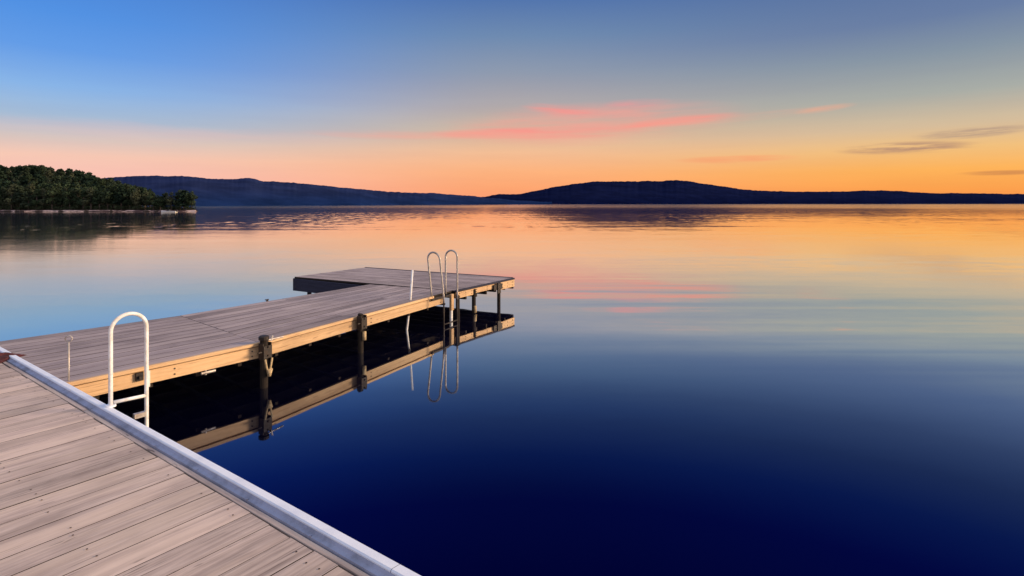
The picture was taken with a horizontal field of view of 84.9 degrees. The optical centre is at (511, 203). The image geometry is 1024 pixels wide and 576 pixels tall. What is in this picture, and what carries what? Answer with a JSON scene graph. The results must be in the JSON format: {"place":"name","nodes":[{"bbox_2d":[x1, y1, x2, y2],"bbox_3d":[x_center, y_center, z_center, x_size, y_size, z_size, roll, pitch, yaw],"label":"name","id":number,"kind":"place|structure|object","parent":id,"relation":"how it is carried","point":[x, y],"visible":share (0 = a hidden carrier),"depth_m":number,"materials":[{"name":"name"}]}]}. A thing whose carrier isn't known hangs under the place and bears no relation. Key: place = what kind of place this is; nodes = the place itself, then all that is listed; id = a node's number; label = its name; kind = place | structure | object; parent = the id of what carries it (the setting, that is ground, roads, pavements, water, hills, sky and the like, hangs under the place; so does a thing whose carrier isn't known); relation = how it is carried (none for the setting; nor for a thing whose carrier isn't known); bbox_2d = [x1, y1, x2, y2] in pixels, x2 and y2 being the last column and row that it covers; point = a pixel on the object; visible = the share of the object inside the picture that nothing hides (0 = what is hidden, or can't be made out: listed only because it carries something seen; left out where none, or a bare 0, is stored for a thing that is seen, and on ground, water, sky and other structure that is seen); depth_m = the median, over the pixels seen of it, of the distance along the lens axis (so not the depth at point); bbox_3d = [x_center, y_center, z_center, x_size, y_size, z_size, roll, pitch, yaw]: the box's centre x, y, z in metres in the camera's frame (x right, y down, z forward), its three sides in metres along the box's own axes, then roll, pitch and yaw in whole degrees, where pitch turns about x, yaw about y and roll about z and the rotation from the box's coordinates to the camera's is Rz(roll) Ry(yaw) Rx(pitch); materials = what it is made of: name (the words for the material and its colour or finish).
{"place":"outdoors","nodes":[
{"label":"outdoors","id":0,"kind":"place"},
{"bbox_2d":[0,202,197,211],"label":"terrain","id":1,"kind":"structure","parent":0,"point":[80,210],"depth_m":153.51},
{"bbox_2d":[0,186,7,209],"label":"broadleaf tree","id":2,"kind":"object","parent":1,"relation":"on","point":[2,202],"visible":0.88,"depth_m":155.33,"materials":[{"name":"green plant"}]},
{"bbox_2d":[0,171,7,181],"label":"pine tree","id":3,"kind":"object","parent":1,"relation":"on","point":[3,177],"visible":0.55,"depth_m":178.81,"materials":[{"name":"green plant"}]},
{"bbox_2d":[0,181,12,197],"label":"pine tree","id":4,"kind":"object","parent":1,"relation":"on","point":[5,184],"visible":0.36,"depth_m":159.58,"materials":[{"name":"green plant"}]},
{"bbox_2d":[4,169,12,180],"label":"pine tree","id":5,"kind":"object","parent":1,"relation":"on","point":[7,173],"visible":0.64,"depth_m":189.41,"materials":[{"name":"green plant"}]},
{"bbox_2d":[3,184,20,209],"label":"broadleaf tree","id":6,"kind":"object","parent":1,"relation":"on","point":[10,193],"visible":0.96,"depth_m":154.53,"materials":[{"name":"green plant"}]},
{"bbox_2d":[9,185,24,204],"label":"pine tree","id":7,"kind":"object","parent":1,"relation":"on","point":[18,195],"visible":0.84,"depth_m":154.89,"materials":[{"name":"green plant"}]},
{"bbox_2d":[11,166,22,179],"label":"pine tree","id":8,"kind":"object","parent":1,"relation":"on","point":[18,169],"visible":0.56,"depth_m":186.64,"materials":[{"name":"green plant"}]},
{"bbox_2d":[19,175,28,185],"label":"pine tree","id":9,"kind":"object","parent":1,"relation":"on","point":[23,179],"visible":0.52,"depth_m":173.28,"materials":[{"name":"green plant"}]},
{"bbox_2d":[18,165,30,178],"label":"pine tree","id":10,"kind":"object","parent":1,"relation":"on","point":[26,171],"visible":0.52,"depth_m":186.96,"materials":[{"name":"green plant"}]},
{"bbox_2d":[19,188,35,208],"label":"pine tree","id":11,"kind":"object","parent":1,"relation":"on","point":[28,198],"visible":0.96,"depth_m":154.13,"materials":[{"name":"green plant"}]},
{"bbox_2d":[26,174,32,183],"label":"broadleaf tree","id":12,"kind":"object","parent":1,"relation":"on","point":[29,177],"visible":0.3,"depth_m":178.35,"materials":[{"name":"green plant"}]},
{"bbox_2d":[25,183,37,206],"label":"broadleaf tree","id":13,"kind":"object","parent":1,"relation":"on","point":[30,186],"visible":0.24,"depth_m":159.84,"materials":[{"name":"green plant"}]},
{"bbox_2d":[30,168,35,177],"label":"pine tree","id":14,"kind":"object","parent":1,"relation":"on","point":[32,171],"visible":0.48,"depth_m":190.23,"materials":[{"name":"green plant"}]},
{"bbox_2d":[29,178,37,185],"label":"pine tree","id":15,"kind":"object","parent":1,"relation":"on","point":[34,179],"visible":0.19,"depth_m":173.10,"materials":[{"name":"green plant"}]},
{"bbox_2d":[30,165,39,174],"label":"pine tree","id":16,"kind":"object","parent":1,"relation":"on","point":[35,167],"visible":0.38,"depth_m":196.66,"materials":[{"name":"green plant"}]},
{"bbox_2d":[30,181,41,194],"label":"broadleaf tree","id":17,"kind":"object","parent":1,"relation":"on","point":[38,187],"visible":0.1,"depth_m":166.32,"materials":[{"name":"green plant"}]},
{"bbox_2d":[30,189,42,206],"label":"broadleaf tree","id":18,"kind":"object","parent":1,"relation":"on","point":[36,192],"visible":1,"depth_m":154.08,"materials":[{"name":"green plant"}]},
{"bbox_2d":[34,165,46,176],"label":"broadleaf tree","id":19,"kind":"object","parent":1,"relation":"on","point":[41,171],"visible":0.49,"depth_m":189.28,"materials":[{"name":"green plant"}]},
{"bbox_2d":[37,175,45,186],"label":"pine tree","id":20,"kind":"object","parent":1,"relation":"on","point":[41,179],"visible":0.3,"depth_m":171.61,"materials":[{"name":"green plant"}]},
{"bbox_2d":[36,188,47,209],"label":"broadleaf tree","id":21,"kind":"object","parent":1,"relation":"on","point":[43,191],"visible":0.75,"depth_m":154.97,"materials":[{"name":"green plant"}]},
{"bbox_2d":[41,181,48,189],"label":"broadleaf tree","id":22,"kind":"object","parent":1,"relation":"on","point":[44,185],"visible":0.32,"depth_m":164.57,"materials":[{"name":"green plant"}]},
{"bbox_2d":[44,169,56,182],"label":"broadleaf tree","id":23,"kind":"object","parent":1,"relation":"on","point":[50,174],"visible":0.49,"depth_m":186.72,"materials":[{"name":"green plant"}]},
{"bbox_2d":[42,185,61,209],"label":"broadleaf tree","id":24,"kind":"object","parent":1,"relation":"on","point":[50,193],"visible":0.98,"depth_m":154.06,"materials":[{"name":"green plant"}]},
{"bbox_2d":[50,175,58,182],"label":"pine tree","id":25,"kind":"object","parent":1,"relation":"on","point":[54,178],"visible":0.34,"depth_m":181.23,"materials":[{"name":"green plant"}]},
{"bbox_2d":[53,175,64,183],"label":"broadleaf tree","id":26,"kind":"object","parent":1,"relation":"on","point":[58,178],"visible":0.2,"depth_m":172.85,"materials":[{"name":"green plant"}]},
{"bbox_2d":[54,191,65,206],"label":"broadleaf tree","id":27,"kind":"object","parent":1,"relation":"on","point":[60,198],"visible":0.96,"depth_m":155.47,"materials":[{"name":"green plant"}]},
{"bbox_2d":[54,183,66,206],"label":"broadleaf tree","id":28,"kind":"object","parent":1,"relation":"on","point":[59,186],"visible":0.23,"depth_m":158.01,"materials":[{"name":"green plant"}]},
{"bbox_2d":[58,168,66,181],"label":"pine tree","id":29,"kind":"object","parent":1,"relation":"on","point":[62,173],"visible":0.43,"depth_m":187.48,"materials":[{"name":"green plant"}]},
{"bbox_2d":[61,182,71,189],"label":"broadleaf tree","id":30,"kind":"object","parent":1,"relation":"on","point":[67,185],"visible":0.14,"depth_m":164.21,"materials":[{"name":"green plant"}]},
{"bbox_2d":[63,177,71,187],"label":"pine tree","id":31,"kind":"object","parent":1,"relation":"on","point":[67,179],"visible":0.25,"depth_m":172.38,"materials":[{"name":"green plant"}]},
{"bbox_2d":[65,170,71,176],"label":"pine tree","id":32,"kind":"object","parent":1,"relation":"on","point":[68,173],"visible":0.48,"depth_m":196.79,"materials":[{"name":"green plant"}]},
{"bbox_2d":[63,189,78,209],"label":"broadleaf tree","id":33,"kind":"object","parent":1,"relation":"on","point":[67,200],"visible":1,"depth_m":154.04,"materials":[{"name":"green plant"}]},
{"bbox_2d":[67,184,75,206],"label":"pine tree","id":34,"kind":"object","parent":1,"relation":"on","point":[71,187],"visible":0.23,"depth_m":158.26,"materials":[{"name":"green plant"}]},
{"bbox_2d":[72,176,78,183],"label":"pine tree","id":35,"kind":"object","parent":1,"relation":"on","point":[75,179],"visible":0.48,"depth_m":179.11,"materials":[{"name":"green plant"}]},
{"bbox_2d":[75,170,82,182],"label":"pine tree","id":36,"kind":"object","parent":1,"relation":"on","point":[79,174],"visible":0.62,"depth_m":189.84,"materials":[{"name":"green plant"}]},
{"bbox_2d":[70,185,89,204],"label":"broadleaf tree","id":37,"kind":"object","parent":1,"relation":"on","point":[78,190],"visible":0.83,"depth_m":155.34,"materials":[{"name":"green plant"}]},
{"bbox_2d":[76,188,89,207],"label":"broadleaf tree","id":38,"kind":"object","parent":1,"relation":"on","point":[84,194],"visible":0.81,"depth_m":154.58,"materials":[{"name":"green plant"}]},
{"bbox_2d":[79,173,88,183],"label":"pine tree","id":39,"kind":"object","parent":1,"relation":"on","point":[85,177],"visible":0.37,"depth_m":181.19,"materials":[{"name":"green plant"}]},
{"bbox_2d":[79,183,89,208],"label":"broadleaf tree","id":40,"kind":"object","parent":1,"relation":"on","point":[83,186],"visible":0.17,"depth_m":159.85,"materials":[{"name":"green plant"}]},
{"bbox_2d":[83,180,90,206],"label":"pine tree","id":41,"kind":"object","parent":1,"relation":"on","point":[87,183],"visible":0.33,"depth_m":164.97,"materials":[{"name":"green plant"}]},
{"bbox_2d":[81,187,95,209],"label":"broadleaf tree","id":42,"kind":"object","parent":1,"relation":"on","point":[90,192],"visible":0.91,"depth_m":153.71,"materials":[{"name":"green plant"}]},
{"bbox_2d":[89,175,97,185],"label":"pine tree","id":43,"kind":"object","parent":1,"relation":"on","point":[92,179],"visible":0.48,"depth_m":180.17,"materials":[{"name":"green plant"}]},
{"bbox_2d":[90,189,101,208],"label":"broadleaf tree","id":44,"kind":"object","parent":1,"relation":"on","point":[96,200],"visible":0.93,"depth_m":153.87,"materials":[{"name":"green plant"}]},
{"bbox_2d":[93,182,101,206],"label":"pine tree","id":45,"kind":"object","parent":1,"relation":"on","point":[97,185],"visible":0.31,"depth_m":163.26,"materials":[{"name":"green plant"}]},
{"bbox_2d":[0,204,195,209],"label":"undergrowth","id":46,"kind":"object","parent":1,"relation":"on","point":[78,207],"visible":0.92,"depth_m":154.84,"materials":[{"name":"green plant"}]},
{"bbox_2d":[99,179,105,186],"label":"broadleaf tree","id":47,"kind":"object","parent":1,"relation":"on","point":[101,183],"visible":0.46,"depth_m":181.15,"materials":[{"name":"green plant"}]},
{"bbox_2d":[98,185,113,208],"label":"broadleaf tree","id":48,"kind":"object","parent":1,"relation":"on","point":[103,198],"visible":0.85,"depth_m":153.97,"materials":[{"name":"green plant"}]},
{"bbox_2d":[103,185,119,207],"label":"broadleaf tree","id":49,"kind":"object","parent":1,"relation":"on","point":[115,191],"visible":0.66,"depth_m":154.94,"materials":[{"name":"green plant"}]},
{"bbox_2d":[113,184,128,209],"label":"pine tree","id":50,"kind":"object","parent":1,"relation":"on","point":[118,196],"visible":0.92,"depth_m":154.21,"materials":[{"name":"green plant"}]},
{"bbox_2d":[121,188,138,209],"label":"broadleaf tree","id":51,"kind":"object","parent":1,"relation":"on","point":[127,196],"visible":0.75,"depth_m":154.61,"materials":[{"name":"green plant"}]},
{"bbox_2d":[130,187,141,205],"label":"broadleaf tree","id":52,"kind":"object","parent":1,"relation":"on","point":[135,198],"visible":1,"depth_m":154.12,"materials":[{"name":"green plant"}]},
{"bbox_2d":[138,187,148,205],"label":"pine tree","id":53,"kind":"object","parent":1,"relation":"on","point":[141,188],"visible":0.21,"depth_m":165.16,"materials":[{"name":"green plant"}]},
{"bbox_2d":[140,191,150,207],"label":"broadleaf tree","id":54,"kind":"object","parent":1,"relation":"on","point":[144,195],"visible":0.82,"depth_m":155.35,"materials":[{"name":"green plant"}]},
{"bbox_2d":[145,193,159,209],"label":"broadleaf tree","id":55,"kind":"object","parent":1,"relation":"on","point":[154,201],"visible":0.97,"depth_m":154.39,"materials":[{"name":"green plant"}]},
{"bbox_2d":[157,196,164,206],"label":"broadleaf tree","id":56,"kind":"object","parent":1,"relation":"on","point":[160,202],"visible":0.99,"depth_m":153.69,"materials":[{"name":"green plant"}]},
{"bbox_2d":[162,193,167,209],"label":"pine tree","id":57,"kind":"object","parent":1,"relation":"on","point":[164,196],"visible":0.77,"depth_m":154.69,"materials":[{"name":"green plant"}]},
{"bbox_2d":[164,192,175,209],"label":"broadleaf tree","id":58,"kind":"object","parent":1,"relation":"on","point":[170,199],"visible":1,"depth_m":153.94,"materials":[{"name":"green plant"}]},
{"bbox_2d":[172,192,178,209],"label":"broadleaf tree","id":59,"kind":"object","parent":1,"relation":"on","point":[176,197],"visible":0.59,"depth_m":155.32,"materials":[{"name":"green plant"}]},
{"bbox_2d":[173,189,185,209],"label":"broadleaf tree","id":60,"kind":"object","parent":1,"relation":"on","point":[178,193],"visible":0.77,"depth_m":154.40,"materials":[{"name":"green plant"}]},
{"bbox_2d":[176,190,188,209],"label":"pine tree","id":61,"kind":"object","parent":1,"relation":"on","point":[182,203],"visible":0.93,"depth_m":154.04,"materials":[{"name":"green plant"}]},
{"bbox_2d":[183,191,189,205],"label":"broadleaf tree","id":62,"kind":"object","parent":1,"relation":"on","point":[187,197],"visible":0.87,"depth_m":154.15,"materials":[{"name":"green plant"}]},
{"bbox_2d":[188,191,197,209],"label":"broadleaf tree","id":63,"kind":"object","parent":1,"relation":"on","point":[192,198],"visible":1,"depth_m":154.19,"materials":[{"name":"green plant"}]},
{"bbox_2d":[100,175,551,205],"bbox_3d":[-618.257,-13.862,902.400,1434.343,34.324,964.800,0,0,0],"label":"hills","id":64,"kind":"structure","parent":0,"point":[234,192],"depth_m":619.15,"materials":[{"name":"blue"}]},
{"bbox_2d":[0,204,1023,575],"bbox_3d":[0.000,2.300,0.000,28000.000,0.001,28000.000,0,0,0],"label":"lake water","id":65,"kind":"structure","parent":0,"point":[720,390],"depth_m":7.26,"materials":[{"name":"blue liquid"}]},
{"bbox_2d":[0,347,420,575],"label":"foreground dock","id":66,"kind":"object","parent":65,"relation":"in","point":[90,485],"visible":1,"depth_m":3.20,"materials":[{"name":"brown wood"}]},
{"bbox_2d":[0,352,24,362],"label":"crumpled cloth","id":67,"kind":"object","parent":66,"relation":"on","point":[4,356],"visible":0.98,"depth_m":6.29,"materials":[{"name":"fabric"}]},
{"bbox_2d":[105,312,148,426],"bbox_3d":[-3.325,2.069,4.897,0.220,2.261,0.414,0,0,0],"label":"ladder handrail","id":68,"kind":"object","parent":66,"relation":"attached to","point":[137,415],"visible":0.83,"depth_m":4.88,"materials":[{"name":"metal"}]},
{"bbox_2d":[0,267,514,399],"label":"jetty","id":69,"kind":"object","parent":65,"relation":"in","point":[337,303],"visible":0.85,"depth_m":7.82,"materials":[{"name":"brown wood"}]},
{"bbox_2d":[64,335,72,380],"bbox_3d":[-4.370,1.575,5.520,0.080,0.551,0.018,0,0,0],"label":"mooring rod","id":70,"kind":"object","parent":69,"relation":"attached to","point":[68,355],"visible":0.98,"depth_m":5.51,"materials":[{"name":"silver metal"}]},
{"bbox_2d":[406,270,413,329],"bbox_3d":[-1.863,2.255,10.134,0.163,2.092,0.041,0,0,5],"label":"mooring pole","id":71,"kind":"object","parent":69,"relation":"attached to","point":[410,298],"visible":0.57,"depth_m":10.12,"materials":[{"name":"white metal"}]},
{"bbox_2d":[427,250,457,327],"bbox_3d":[-1.284,1.999,10.622,0.358,2.202,0.598,0,0,33],"label":"swim ladder","id":72,"kind":"object","parent":69,"relation":"attached to","point":[443,296],"visible":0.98,"depth_m":10.48,"materials":[{"name":"metal"}]},
{"bbox_2d":[0,0,1023,196],"label":"sky","id":73,"kind":"structure","parent":0,"point":[479,98],"materials":[{"name":"blue"}]},
{"bbox_2d":[484,180,1023,203],"bbox_3d":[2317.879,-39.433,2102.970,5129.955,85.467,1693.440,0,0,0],"label":"hills","id":74,"kind":"structure","parent":0,"point":[649,192],"depth_m":1782.73,"materials":[{"name":"blue"}]}
]}

